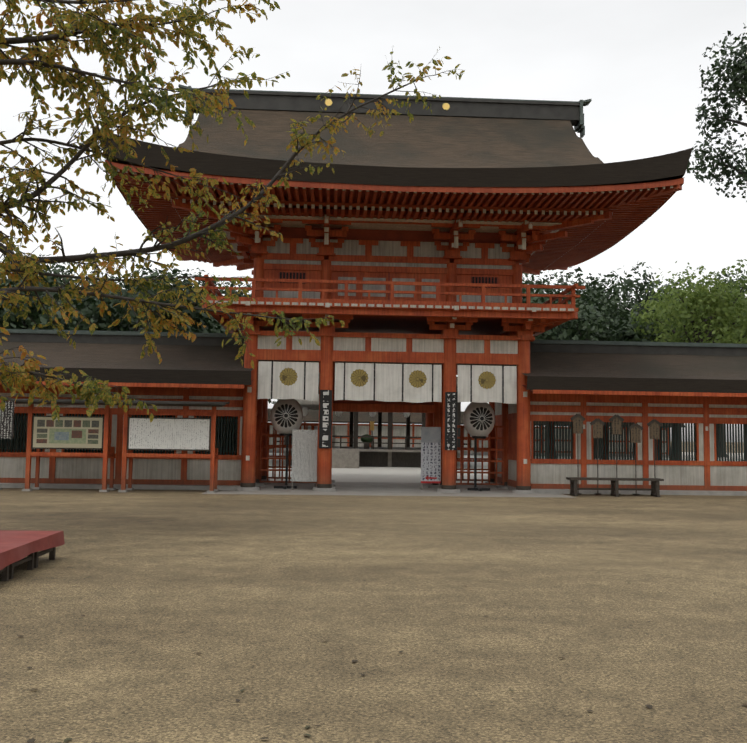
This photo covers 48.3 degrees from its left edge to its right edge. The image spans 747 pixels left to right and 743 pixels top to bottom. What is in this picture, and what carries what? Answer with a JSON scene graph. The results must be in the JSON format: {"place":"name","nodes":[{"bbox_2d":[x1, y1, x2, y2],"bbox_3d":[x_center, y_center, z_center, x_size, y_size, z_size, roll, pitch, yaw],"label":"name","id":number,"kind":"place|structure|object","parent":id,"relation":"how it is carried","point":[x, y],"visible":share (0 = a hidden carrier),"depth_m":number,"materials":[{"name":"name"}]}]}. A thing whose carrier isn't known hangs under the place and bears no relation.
{"place":"outdoors","nodes":[
{"label":"outdoors","id":0,"kind":"place"},
{"bbox_2d":[0,442,746,742],"bbox_3d":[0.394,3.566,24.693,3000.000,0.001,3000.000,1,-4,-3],"label":"ground","id":1,"kind":"structure","parent":0,"point":[148,589],"depth_m":7.44,"materials":[{"name":"beige sand"}]},
{"bbox_2d":[0,395,15,489],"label":"notice board","id":2,"kind":"object","parent":1,"relation":"on","point":[6,423],"visible":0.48,"depth_m":23.28,"materials":[{"name":"paper"}]},
{"bbox_2d":[0,530,64,580],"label":"low platform","id":3,"kind":"structure","parent":1,"relation":"on","point":[17,547],"depth_m":9.85,"materials":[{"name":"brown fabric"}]},
{"bbox_2d":[0,265,77,329],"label":"tree","id":4,"kind":"object","parent":1,"relation":"on","point":[12,319],"visible":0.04,"depth_m":44.23,"materials":[{"name":"green plant"}]},
{"bbox_2d":[0,254,112,307],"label":"tree","id":5,"kind":"object","parent":1,"relation":"on","point":[48,277],"visible":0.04,"depth_m":55.79,"materials":[{"name":"green plant"}]},
{"bbox_2d":[10,399,122,491],"bbox_3d":[-8.485,2.046,23.248,2.838,2.558,1.376,1,-4,-3],"label":"notice board","id":6,"kind":"object","parent":1,"relation":"on","point":[73,432],"visible":0.92,"depth_m":23.07,"materials":[{"name":"brown wood"}]},
{"bbox_2d":[14,267,147,330],"bbox_3d":[-18.070,-0.365,51.078,11.270,11.519,9.420,-1,-5,25],"label":"tree","id":7,"kind":"object","parent":1,"relation":"on","point":[97,304],"visible":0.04,"depth_m":48.72,"materials":[{"name":"green plant"}]},
{"bbox_2d":[50,266,127,293],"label":"tree","id":8,"kind":"object","parent":1,"relation":"on","point":[113,277],"depth_m":68.28,"materials":[{"name":"green plant"}]},
{"bbox_2d":[25,268,224,332],"bbox_3d":[-13.399,-0.256,46.558,10.185,10.729,10.325,1,-4,-3],"label":"tree","id":9,"kind":"object","parent":1,"relation":"on","point":[92,315],"visible":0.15,"depth_m":44.15,"materials":[{"name":"green plant"}]},
{"bbox_2d":[0,329,261,489],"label":"corridor","id":10,"kind":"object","parent":1,"relation":"on","point":[206,367],"visible":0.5,"depth_m":24.74,"materials":[{"name":"wood"}]},
{"bbox_2d":[101,264,196,310],"bbox_3d":[-16.113,-0.893,62.471,10.550,14.394,10.693,1,-4,-3],"label":"tree","id":11,"kind":"object","parent":1,"relation":"on","point":[161,271],"depth_m":62.48,"materials":[{"name":"green plant"}]},
{"bbox_2d":[116,268,225,332],"bbox_3d":[-11.091,-0.207,49.208,8.854,11.107,10.578,1,-4,-3],"label":"tree","id":12,"kind":"object","parent":1,"relation":"on","point":[193,313],"visible":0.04,"depth_m":46.69,"materials":[{"name":"green plant"}]},
{"bbox_2d":[115,400,229,492],"bbox_3d":[-5.709,2.096,23.391,3.176,2.558,1.376,1,-4,-3],"label":"notice board","id":13,"kind":"object","parent":1,"relation":"on","point":[175,434],"visible":0.92,"depth_m":23.21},
{"bbox_2d":[177,267,250,293],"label":"tree","id":14,"kind":"object","parent":1,"relation":"on","point":[201,275],"depth_m":83.98,"materials":[{"name":"green plant"}]},
{"bbox_2d":[199,281,251,319],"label":"tree","id":15,"kind":"object","parent":1,"relation":"on","point":[233,291],"depth_m":70.92,"materials":[{"name":"green plant"}]},
{"bbox_2d":[0,0,464,422],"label":"cherry tree","id":16,"kind":"object","parent":1,"relation":"on","point":[86,26],"visible":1,"depth_m":12.59,"materials":[{"name":"green plant"}]},
{"bbox_2d":[210,293,278,421],"bbox_3d":[-7.721,-0.580,64.758,10.190,14.357,11.041,1,-4,-3],"label":"tree","id":17,"kind":"object","parent":1,"relation":"on","point":[270,401],"depth_m":64.78,"materials":[{"name":"green plant"}]},
{"bbox_2d":[17,500,746,742],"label":"fallen leaves","id":18,"kind":"object","parent":1,"relation":"on","point":[32,740],"depth_m":5.11,"materials":[{"name":"brown plant"}]},
{"bbox_2d":[522,272,548,303],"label":"tree","id":19,"kind":"object","parent":1,"relation":"on","point":[529,283],"visible":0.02,"depth_m":68.62,"materials":[{"name":"green plant"}]},
{"bbox_2d":[522,273,555,297],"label":"tree","id":20,"kind":"object","parent":1,"relation":"on","point":[542,283],"depth_m":79.98,"materials":[{"name":"green plant"}]},
{"bbox_2d":[522,267,630,458],"bbox_3d":[13.148,-0.831,62.686,11.419,15.117,12.006,1,-4,-3],"label":"tree","id":21,"kind":"object","parent":1,"relation":"on","point":[602,308],"visible":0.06,"depth_m":62.37,"materials":[{"name":"green plant"}]},
{"bbox_2d":[570,414,584,494],"bbox_3d":[6.071,2.446,24.729,0.474,2.396,0.160,1,-4,-3],"label":"wooden signpost","id":22,"kind":"object","parent":1,"relation":"on","point":[577,419],"visible":0.94,"depth_m":24.77,"materials":[{"name":"brown wood"}]},
{"bbox_2d":[543,273,630,458],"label":"tree","id":23,"kind":"object","parent":1,"relation":"on","point":[604,281],"visible":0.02,"depth_m":70.94,"materials":[{"name":"green plant"}]},
{"bbox_2d":[561,280,630,426],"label":"tree","id":24,"kind":"object","parent":1,"relation":"on","point":[587,291],"depth_m":85.25,"materials":[{"name":"green plant"}]},
{"bbox_2d":[534,294,658,423],"bbox_3d":[13.213,0.464,52.107,9.050,10.896,7.890,1,-4,-3],"label":"tree","id":25,"kind":"object","parent":1,"relation":"on","point":[571,330],"visible":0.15,"depth_m":50.97,"materials":[{"name":"green plant"}]},
{"bbox_2d":[590,418,605,494],"bbox_3d":[6.664,2.522,24.754,0.473,2.266,0.160,1,-4,-3],"label":"wooden signpost","id":26,"kind":"object","parent":1,"relation":"on","point":[598,424],"visible":1,"depth_m":24.79,"materials":[{"name":"brown wood"}]},
{"bbox_2d":[566,477,663,496],"bbox_3d":[7.009,3.360,24.206,2.737,0.520,0.500,1,-4,-3],"label":"bench","id":27,"kind":"object","parent":1,"relation":"on","point":[614,488],"visible":1,"depth_m":24.10,"materials":[{"name":"brown wood"}]},
{"bbox_2d":[609,414,623,494],"bbox_3d":[7.239,2.472,24.788,0.473,2.386,0.160,1,-4,-3],"label":"wooden signpost","id":28,"kind":"object","parent":1,"relation":"on","point":[617,420],"visible":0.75,"depth_m":24.83,"materials":[{"name":"brown wood"}]},
{"bbox_2d":[581,262,659,334],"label":"tree","id":29,"kind":"object","parent":1,"relation":"on","point":[638,287],"visible":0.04,"depth_m":65.26,"materials":[{"name":"green plant"}]},
{"bbox_2d":[494,339,746,495],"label":"corridor","id":30,"kind":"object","parent":1,"relation":"on","point":[701,388],"visible":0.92,"depth_m":25.53,"materials":[{"name":"wood"}]},
{"bbox_2d":[628,423,642,494],"bbox_3d":[7.812,2.602,24.809,0.473,2.146,0.160,1,-4,-3],"label":"wooden signpost","id":31,"kind":"object","parent":1,"relation":"on","point":[636,428],"visible":1,"depth_m":24.84,"materials":[{"name":"brown wood"}]},
{"bbox_2d":[611,276,691,322],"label":"tree","id":32,"kind":"object","parent":1,"relation":"on","point":[662,292],"depth_m":85.27,"materials":[{"name":"green plant"}]},
{"bbox_2d":[604,311,700,342],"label":"tree","id":33,"kind":"object","parent":1,"relation":"on","point":[635,325],"visible":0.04,"depth_m":51.44,"materials":[{"name":"green plant"}]},
{"bbox_2d":[647,419,661,493],"bbox_3d":[8.389,2.553,24.843,0.473,2.266,0.160,1,-4,-3],"label":"wooden signpost","id":34,"kind":"object","parent":1,"relation":"on","point":[655,425],"visible":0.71,"depth_m":24.88,"materials":[{"name":"brown wood"}]},
{"bbox_2d":[619,280,740,460],"bbox_3d":[21.132,0.143,58.846,9.266,12.802,9.637,0,-5,10],"label":"tree","id":35,"kind":"object","parent":1,"relation":"on","point":[644,297],"visible":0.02,"depth_m":57.77,"materials":[{"name":"green plant"}]},
{"bbox_2d":[630,259,746,343],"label":"tree","id":36,"kind":"object","parent":1,"relation":"on","point":[726,314],"visible":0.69,"depth_m":45.39,"materials":[{"name":"green plant"}]},
{"bbox_2d":[687,23,746,201],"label":"tall tree","id":37,"kind":"object","parent":1,"relation":"on","point":[737,85],"visible":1,"depth_m":41.21,"materials":[{"name":"green plant"}]},
{"bbox_2d":[698,277,746,457],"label":"tree","id":38,"kind":"object","parent":1,"relation":"on","point":[723,424],"visible":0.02,"depth_m":83.59,"materials":[{"name":"green plant"}]},
{"bbox_2d":[710,268,746,460],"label":"tree","id":39,"kind":"object","parent":1,"relation":"on","point":[725,275],"depth_m":69.86,"materials":[{"name":"green plant"}]},
{"bbox_2d":[0,0,746,441],"label":"sky","id":40,"kind":"structure","parent":0,"point":[638,62],"materials":[{"name":"white"}]},
{"bbox_2d":[202,482,575,497],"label":"stone platform","id":41,"kind":"structure","parent":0,"point":[379,488],"depth_m":24.85,"materials":[{"name":"grey stone"}]},
{"bbox_2d":[271,399,302,488],"bbox_3d":[-2.682,2.043,25.646,1.002,3.100,1.002,-3,-6,42],"label":"lantern","id":42,"kind":"object","parent":41,"relation":"on","point":[286,417],"visible":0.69,"depth_m":25.37,"materials":[{"name":"black paint"}]},
{"bbox_2d":[291,430,317,489],"bbox_3d":[-2.042,2.671,25.236,0.850,1.800,0.450,1,-4,-3],"label":"notice stand","id":43,"kind":"object","parent":41,"relation":"on","point":[304,455],"visible":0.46,"depth_m":25.08,"materials":[{"name":"grey wood"}]},
{"bbox_2d":[172,199,611,493],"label":"gate","id":44,"kind":"structure","parent":41,"relation":"on","point":[425,310],"depth_m":24.99,"materials":[{"name":"red wood"}]},
{"bbox_2d":[98,84,692,270],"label":"roof","id":45,"kind":"structure","parent":44,"relation":"on","point":[523,160],"depth_m":24.57,"materials":[{"name":"brown wood"}]},
{"bbox_2d":[420,427,440,489],"bbox_3d":[1.784,2.724,26.188,0.620,1.950,0.450,1,-4,-3],"label":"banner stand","id":46,"kind":"object","parent":41,"relation":"on","point":[430,454],"visible":0.9,"depth_m":26.04,"materials":[{"name":"white paper"}]},
{"bbox_2d":[463,402,494,490],"bbox_3d":[3.289,2.150,25.954,1.002,3.100,1.002,-3,-6,42],"label":"lantern","id":47,"kind":"object","parent":41,"relation":"on","point":[479,420],"visible":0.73,"depth_m":25.69,"materials":[{"name":"black paint"}]},
{"bbox_2d":[269,452,743,482],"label":"court gravel","id":48,"kind":"structure","parent":0,"point":[391,474],"depth_m":36.82,"materials":[{"name":"grey gravel"}]},
{"bbox_2d":[272,373,472,467],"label":"inner hall","id":49,"kind":"structure","parent":48,"relation":"on","point":[352,455],"depth_m":44.64,"materials":[{"name":"grey wood"}]},
{"bbox_2d":[267,408,684,457],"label":"building","id":50,"kind":"structure","parent":48,"relation":"on","point":[399,426],"depth_m":76.66,"materials":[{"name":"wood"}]}
]}

